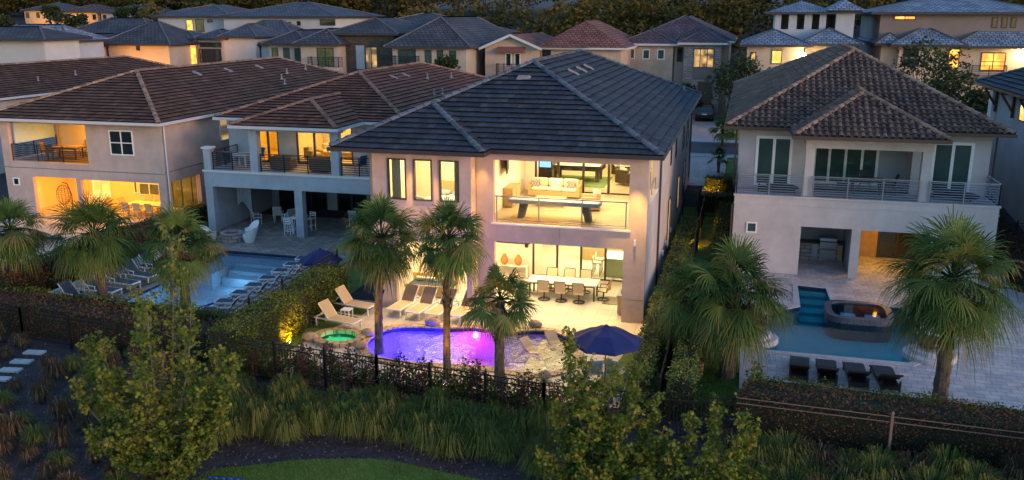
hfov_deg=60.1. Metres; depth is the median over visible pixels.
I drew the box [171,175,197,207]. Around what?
window
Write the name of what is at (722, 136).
verge palm
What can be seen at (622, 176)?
armchair
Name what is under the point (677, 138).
window
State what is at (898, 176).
patio chair
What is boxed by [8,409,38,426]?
sedge clump
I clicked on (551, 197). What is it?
table
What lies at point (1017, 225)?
iron fence
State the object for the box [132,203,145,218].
patio chair
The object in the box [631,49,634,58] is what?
window
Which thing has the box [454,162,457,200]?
curtain
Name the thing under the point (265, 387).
grass clump
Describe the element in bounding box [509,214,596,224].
rug
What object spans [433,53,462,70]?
street tree
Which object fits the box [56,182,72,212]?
hanging chair
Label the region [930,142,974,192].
window
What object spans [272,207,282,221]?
patio chair
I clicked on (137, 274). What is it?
chaise lounge
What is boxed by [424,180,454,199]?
bed
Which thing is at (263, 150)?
patio chair
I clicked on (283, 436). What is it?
grass clump
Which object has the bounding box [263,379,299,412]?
grass clump
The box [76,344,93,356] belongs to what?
sedge clump
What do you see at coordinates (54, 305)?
hedge
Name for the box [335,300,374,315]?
lawn patch
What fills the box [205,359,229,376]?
sedge clump
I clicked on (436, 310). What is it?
chaise lounge
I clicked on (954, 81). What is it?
street tree
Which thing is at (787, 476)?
grass clump
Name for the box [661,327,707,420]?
hedge
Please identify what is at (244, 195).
curtain
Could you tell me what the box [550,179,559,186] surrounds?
throw pillow
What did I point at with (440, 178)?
window
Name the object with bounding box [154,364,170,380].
sedge clump
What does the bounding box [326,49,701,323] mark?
modern house
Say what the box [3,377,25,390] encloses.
sedge clump
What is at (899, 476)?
grass clump
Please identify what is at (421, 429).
grass clump
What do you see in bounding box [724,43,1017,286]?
stucco house
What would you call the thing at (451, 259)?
sabal palm
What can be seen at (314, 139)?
sliding door
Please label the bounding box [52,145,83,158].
table
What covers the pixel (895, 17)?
window
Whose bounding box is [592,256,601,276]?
bar stool
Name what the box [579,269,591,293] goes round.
patio chair
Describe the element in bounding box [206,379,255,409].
grass clump
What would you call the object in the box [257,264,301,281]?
chaise lounge
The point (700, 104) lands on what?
street tree
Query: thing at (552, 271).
patio chair
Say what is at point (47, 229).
terrace
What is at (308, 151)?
armchair
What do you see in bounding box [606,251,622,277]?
kitchen island
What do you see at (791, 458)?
grass clump
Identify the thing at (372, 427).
grass clump
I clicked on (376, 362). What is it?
iron fence
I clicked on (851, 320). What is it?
spa pool
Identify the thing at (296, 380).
grass clump
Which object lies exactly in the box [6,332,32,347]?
sedge clump
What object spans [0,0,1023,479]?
ground
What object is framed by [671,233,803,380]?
sabal palm
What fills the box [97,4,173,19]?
villa
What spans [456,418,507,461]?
grass clump
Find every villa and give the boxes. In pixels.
[20,2,79,23]
[60,4,112,23]
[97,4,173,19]
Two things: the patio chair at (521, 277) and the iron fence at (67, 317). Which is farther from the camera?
the patio chair at (521, 277)
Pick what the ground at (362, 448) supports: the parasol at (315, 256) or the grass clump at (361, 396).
the grass clump at (361, 396)
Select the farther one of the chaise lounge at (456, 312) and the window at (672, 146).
the window at (672, 146)
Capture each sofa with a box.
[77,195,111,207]
[269,155,296,168]
[309,157,330,170]
[317,143,351,156]
[528,177,581,197]
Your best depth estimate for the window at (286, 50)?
96.24 m
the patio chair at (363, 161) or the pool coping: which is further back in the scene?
the patio chair at (363, 161)
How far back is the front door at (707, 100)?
94.80 m
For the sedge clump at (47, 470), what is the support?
on the ground at (362, 448)
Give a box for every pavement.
[691,139,738,141]
[696,155,737,157]
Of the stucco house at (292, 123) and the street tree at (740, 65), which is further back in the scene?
the street tree at (740, 65)
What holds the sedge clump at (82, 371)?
on the ground at (362, 448)
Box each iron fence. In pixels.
[0,306,209,368]
[209,248,337,331]
[237,338,545,416]
[543,382,736,437]
[656,193,705,424]
[734,392,1023,474]
[998,220,1023,240]
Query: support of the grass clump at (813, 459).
on the ground at (362, 448)
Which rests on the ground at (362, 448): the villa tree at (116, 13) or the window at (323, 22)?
the villa tree at (116, 13)
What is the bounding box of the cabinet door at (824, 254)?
[812,245,834,259]
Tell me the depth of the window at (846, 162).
46.05 m
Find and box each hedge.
[0,216,171,292]
[0,284,242,322]
[0,290,222,364]
[52,200,207,250]
[205,261,351,375]
[621,214,696,413]
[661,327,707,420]
[696,190,733,211]
[703,172,734,191]
[708,199,733,263]
[732,375,1023,471]
[993,214,1023,292]
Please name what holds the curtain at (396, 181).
hanging from the modern house at (582, 106)
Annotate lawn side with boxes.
[342,257,368,293]
[625,207,746,405]
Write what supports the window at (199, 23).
in the stucco house at (202, 19)
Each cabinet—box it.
[503,183,519,206]
[538,162,553,177]
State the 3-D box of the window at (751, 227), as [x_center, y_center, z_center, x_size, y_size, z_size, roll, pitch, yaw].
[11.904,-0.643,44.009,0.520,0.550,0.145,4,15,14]
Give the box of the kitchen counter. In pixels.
[582,247,622,260]
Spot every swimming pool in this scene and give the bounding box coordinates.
[0,232,70,249]
[117,249,305,306]
[358,324,582,402]
[758,283,924,366]
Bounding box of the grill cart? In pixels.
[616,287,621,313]
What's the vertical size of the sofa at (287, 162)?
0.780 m
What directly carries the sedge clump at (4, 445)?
on the ground at (362, 448)
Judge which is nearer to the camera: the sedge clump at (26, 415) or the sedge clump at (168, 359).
the sedge clump at (26, 415)
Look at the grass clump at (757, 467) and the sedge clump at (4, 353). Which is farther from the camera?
the sedge clump at (4, 353)
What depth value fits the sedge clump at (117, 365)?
31.33 m
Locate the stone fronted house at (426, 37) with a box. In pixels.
[260,12,519,75]
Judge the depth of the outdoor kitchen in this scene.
46.29 m
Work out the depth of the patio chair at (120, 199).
57.15 m
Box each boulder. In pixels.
[302,332,317,341]
[353,340,366,348]
[361,328,373,336]
[425,317,439,325]
[528,319,541,327]
[538,370,551,379]
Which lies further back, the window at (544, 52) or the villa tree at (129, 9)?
the villa tree at (129, 9)
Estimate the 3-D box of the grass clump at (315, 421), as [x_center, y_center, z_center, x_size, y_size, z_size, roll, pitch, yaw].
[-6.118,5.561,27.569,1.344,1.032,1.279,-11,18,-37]
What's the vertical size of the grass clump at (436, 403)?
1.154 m
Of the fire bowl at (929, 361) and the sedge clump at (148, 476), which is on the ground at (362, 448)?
the sedge clump at (148, 476)
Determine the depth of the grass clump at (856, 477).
23.67 m
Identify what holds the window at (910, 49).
in the stucco house at (990, 33)
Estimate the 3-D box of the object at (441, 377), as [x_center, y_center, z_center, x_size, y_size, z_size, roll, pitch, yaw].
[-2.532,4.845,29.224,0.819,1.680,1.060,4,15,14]
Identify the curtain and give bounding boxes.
[236,188,251,208]
[391,160,400,197]
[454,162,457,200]
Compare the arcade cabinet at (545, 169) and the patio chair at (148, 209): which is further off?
the patio chair at (148, 209)
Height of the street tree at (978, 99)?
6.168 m
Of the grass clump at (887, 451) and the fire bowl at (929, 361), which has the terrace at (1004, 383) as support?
the fire bowl at (929, 361)
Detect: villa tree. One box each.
[0,13,15,25]
[39,3,53,23]
[41,4,64,23]
[52,11,78,27]
[71,12,89,25]
[112,6,131,16]
[119,3,140,16]
[134,8,149,18]
[147,7,158,18]
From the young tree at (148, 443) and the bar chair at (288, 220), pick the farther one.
the bar chair at (288, 220)
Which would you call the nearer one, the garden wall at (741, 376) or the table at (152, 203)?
the garden wall at (741, 376)
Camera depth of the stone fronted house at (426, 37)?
94.46 m
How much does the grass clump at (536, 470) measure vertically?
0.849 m
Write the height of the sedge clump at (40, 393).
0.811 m
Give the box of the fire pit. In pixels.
[220,229,243,242]
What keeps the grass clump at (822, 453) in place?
on the ground at (362, 448)
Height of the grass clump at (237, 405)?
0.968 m
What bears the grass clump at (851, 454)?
on the ground at (362, 448)
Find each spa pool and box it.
[312,327,365,347]
[822,300,893,342]
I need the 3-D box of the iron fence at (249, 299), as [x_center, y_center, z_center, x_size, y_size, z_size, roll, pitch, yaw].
[-9.444,2.586,36.610,0.100,2.140,10.387,4,15,14]
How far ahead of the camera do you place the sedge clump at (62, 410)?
28.40 m
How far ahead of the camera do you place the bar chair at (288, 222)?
51.65 m
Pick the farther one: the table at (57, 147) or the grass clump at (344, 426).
the table at (57, 147)
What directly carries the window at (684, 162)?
in the modern house at (582, 106)
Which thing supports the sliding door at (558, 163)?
in the modern house at (582, 106)
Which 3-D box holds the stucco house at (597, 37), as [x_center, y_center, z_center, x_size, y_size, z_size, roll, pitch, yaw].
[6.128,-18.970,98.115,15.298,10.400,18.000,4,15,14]
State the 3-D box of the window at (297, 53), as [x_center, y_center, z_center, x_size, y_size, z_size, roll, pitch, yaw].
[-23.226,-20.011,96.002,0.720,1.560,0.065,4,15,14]
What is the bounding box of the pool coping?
[111,280,157,298]
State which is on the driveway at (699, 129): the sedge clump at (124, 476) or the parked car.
the parked car
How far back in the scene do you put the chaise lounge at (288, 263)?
44.38 m
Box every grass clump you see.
[169,416,186,445]
[176,395,209,418]
[192,376,222,398]
[203,416,232,447]
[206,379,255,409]
[213,407,250,446]
[221,375,245,389]
[225,392,262,433]
[236,371,257,385]
[236,397,277,437]
[245,392,272,403]
[247,382,272,401]
[254,402,306,440]
[255,400,281,431]
[258,409,309,446]
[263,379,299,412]
[268,371,309,403]
[290,387,326,410]
[293,393,329,422]
[299,400,333,435]
[320,400,372,440]
[323,384,347,405]
[323,395,349,422]
[335,398,377,436]
[338,385,378,410]
[349,400,400,445]
[365,383,402,402]
[367,389,403,431]
[377,415,417,448]
[384,400,426,437]
[397,394,430,420]
[401,410,442,453]
[419,385,455,420]
[421,418,475,462]
[427,409,451,432]
[440,403,490,437]
[441,396,478,424]
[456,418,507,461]
[473,420,498,438]
[476,399,511,426]
[480,434,524,467]
[494,405,540,438]
[497,422,532,448]
[514,443,559,479]
[522,438,547,462]
[524,395,565,434]
[528,422,558,450]
[698,448,750,476]
[706,427,738,453]
[713,439,740,454]
[715,451,752,478]
[730,435,781,471]
[743,461,773,479]
[746,449,772,475]
[758,427,819,468]
[760,443,806,475]
[767,460,799,479]
[770,463,816,479]
[790,455,838,479]
[791,437,842,472]
[793,465,835,479]
[801,472,832,479]
[821,455,871,479]
[822,455,886,479]
[832,447,867,466]
[842,473,869,479]
[847,449,908,479]
[855,444,907,471]
[869,471,915,479]
[885,456,928,479]
[889,449,937,477]
[904,464,960,479]
[916,442,979,479]
[920,467,958,479]
[941,457,1001,479]
[952,473,980,479]
[959,464,1007,479]
[996,451,1023,479]
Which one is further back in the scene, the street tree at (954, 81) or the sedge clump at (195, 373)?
the street tree at (954, 81)
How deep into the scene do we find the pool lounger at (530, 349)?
34.35 m
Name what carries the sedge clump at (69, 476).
on the ground at (362, 448)
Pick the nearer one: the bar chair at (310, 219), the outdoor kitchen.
the outdoor kitchen
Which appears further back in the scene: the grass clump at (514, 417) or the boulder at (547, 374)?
the boulder at (547, 374)
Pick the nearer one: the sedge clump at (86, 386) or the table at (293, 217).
the sedge clump at (86, 386)
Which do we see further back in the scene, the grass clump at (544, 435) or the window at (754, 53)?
the window at (754, 53)
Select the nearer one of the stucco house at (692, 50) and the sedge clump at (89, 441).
the sedge clump at (89, 441)
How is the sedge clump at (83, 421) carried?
on the ground at (362, 448)
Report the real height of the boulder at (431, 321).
0.459 m
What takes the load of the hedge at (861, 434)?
on the ground at (362, 448)
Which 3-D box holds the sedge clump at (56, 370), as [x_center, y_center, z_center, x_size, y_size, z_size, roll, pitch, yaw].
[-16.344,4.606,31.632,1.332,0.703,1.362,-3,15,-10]
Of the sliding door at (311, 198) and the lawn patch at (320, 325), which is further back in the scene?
the sliding door at (311, 198)
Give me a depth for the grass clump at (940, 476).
23.94 m
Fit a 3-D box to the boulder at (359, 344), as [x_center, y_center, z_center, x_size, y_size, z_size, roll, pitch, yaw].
[-5.864,4.039,34.153,0.614,0.406,0.373,4,15,14]
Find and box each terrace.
[0,218,124,262]
[81,235,368,311]
[269,299,645,407]
[746,272,1023,410]
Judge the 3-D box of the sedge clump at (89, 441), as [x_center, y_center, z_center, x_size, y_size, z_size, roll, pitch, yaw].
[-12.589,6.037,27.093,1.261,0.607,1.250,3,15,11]
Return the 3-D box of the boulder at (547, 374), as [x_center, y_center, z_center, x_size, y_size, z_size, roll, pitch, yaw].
[1.159,4.764,31.288,0.547,0.349,0.314,4,15,14]
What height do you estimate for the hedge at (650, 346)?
1.637 m
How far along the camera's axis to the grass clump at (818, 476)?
23.66 m
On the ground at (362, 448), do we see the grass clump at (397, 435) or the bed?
the grass clump at (397, 435)
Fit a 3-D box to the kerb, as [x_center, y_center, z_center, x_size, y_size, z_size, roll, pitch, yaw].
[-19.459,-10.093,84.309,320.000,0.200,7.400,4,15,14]
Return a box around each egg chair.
[201,225,216,241]
[243,227,257,242]
[245,220,258,232]
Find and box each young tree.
[66,227,246,479]
[534,326,674,479]
[639,401,774,479]
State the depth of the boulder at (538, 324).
36.32 m
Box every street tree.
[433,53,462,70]
[681,82,703,108]
[701,50,762,136]
[732,52,764,78]
[891,35,973,91]
[922,66,979,101]
[952,83,989,114]
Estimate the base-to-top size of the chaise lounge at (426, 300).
0.963 m
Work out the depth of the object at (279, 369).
31.21 m
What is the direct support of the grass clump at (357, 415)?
on the ground at (362, 448)
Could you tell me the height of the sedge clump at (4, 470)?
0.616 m
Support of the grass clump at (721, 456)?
on the ground at (362, 448)
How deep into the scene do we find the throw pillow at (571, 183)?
42.18 m
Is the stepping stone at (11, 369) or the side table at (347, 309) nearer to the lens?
the stepping stone at (11, 369)
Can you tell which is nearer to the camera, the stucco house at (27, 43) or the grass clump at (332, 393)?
the grass clump at (332, 393)
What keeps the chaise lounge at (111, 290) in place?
on the terrace at (284, 244)
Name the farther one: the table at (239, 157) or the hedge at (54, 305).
the table at (239, 157)
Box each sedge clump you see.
[0,321,8,342]
[0,345,16,358]
[0,389,20,404]
[0,399,11,414]
[0,411,28,439]
[0,435,17,456]
[0,462,15,479]
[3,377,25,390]
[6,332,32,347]
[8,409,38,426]
[15,443,44,464]
[16,422,51,446]
[27,379,54,403]
[33,353,56,368]
[33,458,62,479]
[36,357,72,378]
[38,377,57,389]
[44,448,78,468]
[45,394,77,424]
[45,420,77,447]
[53,397,75,408]
[54,469,84,479]
[62,352,87,372]
[63,376,93,392]
[71,390,99,417]
[72,412,95,430]
[75,366,95,379]
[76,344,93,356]
[79,424,114,451]
[82,443,106,463]
[90,347,123,362]
[96,462,122,479]
[100,349,121,365]
[101,467,135,479]
[106,362,127,376]
[124,346,142,360]
[125,358,142,374]
[134,472,168,479]
[142,473,157,479]
[153,349,178,366]
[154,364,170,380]
[158,373,181,389]
[179,367,205,382]
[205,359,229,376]
[240,381,265,399]
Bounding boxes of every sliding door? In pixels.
[262,131,278,161]
[279,190,327,209]
[296,132,315,163]
[337,193,366,210]
[342,128,353,165]
[532,244,621,281]
[535,161,628,194]
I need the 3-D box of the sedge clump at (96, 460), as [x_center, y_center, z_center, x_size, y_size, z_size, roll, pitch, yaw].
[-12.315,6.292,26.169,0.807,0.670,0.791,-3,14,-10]
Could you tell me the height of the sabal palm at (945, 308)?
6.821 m
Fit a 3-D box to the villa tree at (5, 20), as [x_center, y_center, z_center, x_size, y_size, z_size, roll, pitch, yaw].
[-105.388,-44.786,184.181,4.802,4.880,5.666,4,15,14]
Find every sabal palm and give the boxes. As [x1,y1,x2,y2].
[0,196,56,278]
[41,191,152,298]
[128,200,230,306]
[332,190,424,354]
[401,195,491,378]
[452,263,538,384]
[649,253,737,365]
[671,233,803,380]
[868,203,1023,400]
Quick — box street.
[689,142,737,154]
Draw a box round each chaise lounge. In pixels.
[57,279,97,297]
[78,274,121,297]
[105,269,140,289]
[120,259,157,282]
[137,251,160,269]
[200,294,246,312]
[213,286,261,305]
[229,279,276,297]
[243,271,285,289]
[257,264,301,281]
[270,264,308,274]
[283,261,319,267]
[294,245,330,261]
[314,299,361,327]
[334,285,373,315]
[386,284,420,317]
[405,286,439,320]
[424,288,459,318]
[450,290,479,323]
[756,176,798,192]
[788,356,809,381]
[815,358,839,385]
[842,362,870,389]
[869,365,903,391]
[931,182,979,201]
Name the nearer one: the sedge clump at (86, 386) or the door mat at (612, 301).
the sedge clump at (86, 386)
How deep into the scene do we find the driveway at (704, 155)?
71.03 m
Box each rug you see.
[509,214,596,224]
[561,175,612,187]
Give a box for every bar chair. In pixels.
[283,217,293,235]
[284,212,294,230]
[307,211,315,229]
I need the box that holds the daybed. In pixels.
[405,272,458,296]
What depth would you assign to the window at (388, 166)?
37.41 m
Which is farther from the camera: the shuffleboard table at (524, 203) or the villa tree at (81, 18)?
the villa tree at (81, 18)
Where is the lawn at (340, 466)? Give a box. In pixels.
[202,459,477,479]
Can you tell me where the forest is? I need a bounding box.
[0,0,1023,54]
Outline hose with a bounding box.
[206,476,244,479]
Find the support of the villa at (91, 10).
on the ground at (362, 448)
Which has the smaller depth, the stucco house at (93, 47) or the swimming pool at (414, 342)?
the swimming pool at (414, 342)
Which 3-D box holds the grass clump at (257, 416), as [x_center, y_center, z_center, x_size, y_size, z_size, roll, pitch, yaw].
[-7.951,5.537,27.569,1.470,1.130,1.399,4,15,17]
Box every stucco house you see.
[0,26,92,62]
[0,55,173,173]
[0,56,346,222]
[13,24,111,57]
[77,17,198,65]
[149,4,250,32]
[187,30,202,63]
[194,23,281,62]
[201,61,487,241]
[214,1,385,33]
[478,20,637,76]
[627,15,737,119]
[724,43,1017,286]
[739,0,864,74]
[855,0,1023,113]
[973,67,1023,229]
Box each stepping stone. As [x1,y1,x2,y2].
[0,367,22,372]
[0,376,11,381]
[9,358,33,363]
[22,350,46,354]
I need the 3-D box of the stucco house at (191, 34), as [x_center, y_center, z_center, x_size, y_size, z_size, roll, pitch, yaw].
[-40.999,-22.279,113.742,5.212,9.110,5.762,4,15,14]
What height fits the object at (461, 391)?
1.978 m
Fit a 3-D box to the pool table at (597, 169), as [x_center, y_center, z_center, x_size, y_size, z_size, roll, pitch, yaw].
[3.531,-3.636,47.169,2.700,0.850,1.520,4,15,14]
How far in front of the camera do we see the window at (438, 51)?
89.86 m
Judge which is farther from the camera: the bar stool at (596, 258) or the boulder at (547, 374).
the bar stool at (596, 258)
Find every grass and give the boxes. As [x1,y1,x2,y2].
[693,272,739,416]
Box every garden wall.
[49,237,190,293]
[739,271,746,390]
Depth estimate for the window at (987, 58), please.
83.90 m
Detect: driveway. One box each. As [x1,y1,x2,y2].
[687,157,726,185]
[690,118,721,139]
[691,154,713,156]
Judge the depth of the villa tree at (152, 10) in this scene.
175.83 m
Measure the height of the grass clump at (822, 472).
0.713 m
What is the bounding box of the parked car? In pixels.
[695,104,713,120]
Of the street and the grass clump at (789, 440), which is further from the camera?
the street
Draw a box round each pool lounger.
[519,335,551,360]
[544,330,565,355]
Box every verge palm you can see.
[706,147,729,172]
[707,117,735,145]
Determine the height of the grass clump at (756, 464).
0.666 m
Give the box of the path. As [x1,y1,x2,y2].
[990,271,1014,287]
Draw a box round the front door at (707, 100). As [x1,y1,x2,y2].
[697,82,711,119]
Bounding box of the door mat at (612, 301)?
[602,296,616,304]
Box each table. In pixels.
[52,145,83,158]
[128,200,161,215]
[233,152,249,166]
[289,215,307,233]
[340,307,352,316]
[497,262,528,277]
[508,196,601,222]
[527,274,599,301]
[536,195,566,207]
[554,162,605,181]
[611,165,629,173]
[850,176,882,194]
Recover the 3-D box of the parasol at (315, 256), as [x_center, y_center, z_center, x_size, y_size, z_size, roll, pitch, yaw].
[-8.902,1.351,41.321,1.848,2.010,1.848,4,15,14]
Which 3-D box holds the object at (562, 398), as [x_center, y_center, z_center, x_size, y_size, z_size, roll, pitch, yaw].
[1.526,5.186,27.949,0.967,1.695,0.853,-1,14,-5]
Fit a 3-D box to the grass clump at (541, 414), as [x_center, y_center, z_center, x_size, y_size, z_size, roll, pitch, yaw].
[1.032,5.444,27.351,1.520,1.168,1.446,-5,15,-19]
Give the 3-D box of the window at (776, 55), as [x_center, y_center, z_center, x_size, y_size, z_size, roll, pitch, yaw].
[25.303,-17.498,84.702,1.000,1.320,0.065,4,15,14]
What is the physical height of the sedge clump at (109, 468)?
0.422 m
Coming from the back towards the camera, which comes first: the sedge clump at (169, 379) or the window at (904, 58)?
the window at (904, 58)
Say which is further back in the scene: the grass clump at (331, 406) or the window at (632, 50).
the window at (632, 50)
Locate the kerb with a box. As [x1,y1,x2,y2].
[691,141,738,154]
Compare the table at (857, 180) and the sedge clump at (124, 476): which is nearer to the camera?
the sedge clump at (124, 476)
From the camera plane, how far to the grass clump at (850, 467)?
24.16 m
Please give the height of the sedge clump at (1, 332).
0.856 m
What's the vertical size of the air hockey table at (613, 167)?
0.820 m
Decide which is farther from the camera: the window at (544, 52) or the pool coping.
the window at (544, 52)
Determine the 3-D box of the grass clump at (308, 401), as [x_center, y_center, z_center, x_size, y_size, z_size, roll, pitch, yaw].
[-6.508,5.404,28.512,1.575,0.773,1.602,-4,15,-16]
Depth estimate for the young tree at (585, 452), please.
23.06 m
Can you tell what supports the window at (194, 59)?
in the stucco house at (191, 34)
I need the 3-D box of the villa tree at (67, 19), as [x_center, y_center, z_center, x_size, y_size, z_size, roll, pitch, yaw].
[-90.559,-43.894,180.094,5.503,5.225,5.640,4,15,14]
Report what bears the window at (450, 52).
in the stone fronted house at (426, 37)
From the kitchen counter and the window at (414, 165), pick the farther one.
the kitchen counter
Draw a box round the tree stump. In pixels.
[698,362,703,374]
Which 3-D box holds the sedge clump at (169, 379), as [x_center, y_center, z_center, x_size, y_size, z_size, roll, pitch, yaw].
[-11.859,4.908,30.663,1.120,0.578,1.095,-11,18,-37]
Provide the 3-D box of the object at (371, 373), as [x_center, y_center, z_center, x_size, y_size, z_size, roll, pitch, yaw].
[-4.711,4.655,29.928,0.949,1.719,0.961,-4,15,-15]
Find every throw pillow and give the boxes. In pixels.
[531,178,540,185]
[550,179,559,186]
[567,180,576,187]
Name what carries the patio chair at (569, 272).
on the modern house at (582, 106)
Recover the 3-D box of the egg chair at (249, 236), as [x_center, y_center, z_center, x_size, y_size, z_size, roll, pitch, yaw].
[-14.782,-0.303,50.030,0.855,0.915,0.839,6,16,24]
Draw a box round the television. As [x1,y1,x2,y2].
[504,160,508,174]
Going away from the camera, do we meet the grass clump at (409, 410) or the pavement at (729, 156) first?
the grass clump at (409, 410)
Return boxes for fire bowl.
[739,321,778,348]
[902,336,957,365]
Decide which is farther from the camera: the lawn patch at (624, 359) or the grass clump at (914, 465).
the lawn patch at (624, 359)
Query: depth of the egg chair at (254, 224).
51.62 m
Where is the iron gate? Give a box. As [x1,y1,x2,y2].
[682,188,733,217]
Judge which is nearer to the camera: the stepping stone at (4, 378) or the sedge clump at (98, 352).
the stepping stone at (4, 378)
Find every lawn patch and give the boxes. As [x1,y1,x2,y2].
[271,313,357,357]
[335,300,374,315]
[595,332,640,393]
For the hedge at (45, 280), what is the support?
on the ground at (362, 448)
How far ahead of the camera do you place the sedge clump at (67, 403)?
29.27 m
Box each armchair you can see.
[303,145,323,158]
[581,190,600,209]
[615,168,629,183]
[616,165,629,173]
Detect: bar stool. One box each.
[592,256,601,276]
[594,252,603,272]
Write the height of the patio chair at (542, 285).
1.000 m
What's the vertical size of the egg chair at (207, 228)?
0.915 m
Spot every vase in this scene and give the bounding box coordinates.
[501,254,507,264]
[515,254,521,265]
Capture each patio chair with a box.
[38,141,48,157]
[44,144,59,159]
[79,140,86,156]
[117,197,131,213]
[120,202,132,215]
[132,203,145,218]
[141,195,152,209]
[144,204,157,214]
[152,195,159,212]
[222,153,234,168]
[249,208,261,223]
[261,147,265,164]
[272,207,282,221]
[283,208,294,221]
[348,211,357,221]
[354,155,367,171]
[515,271,528,293]
[537,280,550,300]
[546,267,557,290]
[554,281,568,302]
[562,267,575,291]
[572,283,585,303]
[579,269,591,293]
[583,360,603,380]
[596,278,612,300]
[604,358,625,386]
[835,171,847,192]
[858,170,870,191]
[884,173,899,195]
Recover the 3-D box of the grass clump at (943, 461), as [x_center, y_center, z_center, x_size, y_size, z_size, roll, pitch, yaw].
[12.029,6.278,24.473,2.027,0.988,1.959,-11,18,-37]
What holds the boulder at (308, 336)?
on the terrace at (394, 318)
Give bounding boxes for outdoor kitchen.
[799,235,843,261]
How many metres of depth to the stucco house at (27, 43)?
82.67 m
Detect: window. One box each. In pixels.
[12,177,19,185]
[91,180,112,202]
[108,130,134,155]
[133,182,138,192]
[138,183,159,195]
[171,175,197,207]
[186,20,193,30]
[190,45,197,63]
[195,19,204,31]
[199,42,221,46]
[199,49,221,62]
[219,120,228,140]
[271,47,278,56]
[283,47,289,58]
[294,48,300,62]
[317,48,333,66]
[320,19,335,25]
[365,47,377,68]
[387,158,406,199]
[398,49,415,63]
[413,159,432,200]
[425,50,431,63]
[437,50,443,59]
[439,160,458,202]
[449,51,455,59]
[505,53,510,65]
[514,53,519,65]
[542,50,550,56]
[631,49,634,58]
[642,49,649,58]
[657,49,664,59]
[666,196,670,250]
[670,146,672,165]
[675,138,677,157]
[676,47,682,61]
[676,174,679,210]
[682,124,685,150]
[682,157,685,198]
[686,117,689,147]
[693,49,714,67]
[746,222,756,232]
[750,52,755,64]
[753,135,792,184]
[771,50,782,63]
[813,148,879,184]
[876,231,927,258]
[894,16,915,19]
[903,48,918,57]
[903,58,918,66]
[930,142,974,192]
[947,49,960,68]
[979,52,1006,70]
[991,17,998,27]
[1001,17,1007,27]
[1010,17,1016,27]
[1018,104,1023,121]
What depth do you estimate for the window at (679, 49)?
95.96 m
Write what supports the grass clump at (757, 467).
on the ground at (362, 448)
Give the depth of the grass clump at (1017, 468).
24.26 m
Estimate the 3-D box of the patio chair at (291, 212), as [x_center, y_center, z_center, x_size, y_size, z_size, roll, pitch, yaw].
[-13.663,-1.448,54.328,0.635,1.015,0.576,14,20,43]
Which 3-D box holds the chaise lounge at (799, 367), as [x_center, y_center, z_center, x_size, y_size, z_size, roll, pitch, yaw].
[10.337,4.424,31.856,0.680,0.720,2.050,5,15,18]
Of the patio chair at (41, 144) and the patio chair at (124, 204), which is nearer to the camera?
the patio chair at (124, 204)
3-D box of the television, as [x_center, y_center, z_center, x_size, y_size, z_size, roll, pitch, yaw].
[-0.252,-3.689,40.266,0.187,1.100,2.000,1,14,2]
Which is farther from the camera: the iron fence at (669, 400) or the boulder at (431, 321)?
the boulder at (431, 321)
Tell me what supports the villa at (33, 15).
on the ground at (362, 448)
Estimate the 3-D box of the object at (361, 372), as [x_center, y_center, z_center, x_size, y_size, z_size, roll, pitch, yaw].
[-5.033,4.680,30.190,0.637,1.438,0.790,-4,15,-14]
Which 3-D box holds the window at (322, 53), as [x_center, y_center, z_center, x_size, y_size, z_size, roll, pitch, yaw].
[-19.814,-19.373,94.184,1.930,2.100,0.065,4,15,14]
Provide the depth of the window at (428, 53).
90.26 m
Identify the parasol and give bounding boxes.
[299,248,342,266]
[569,324,641,402]

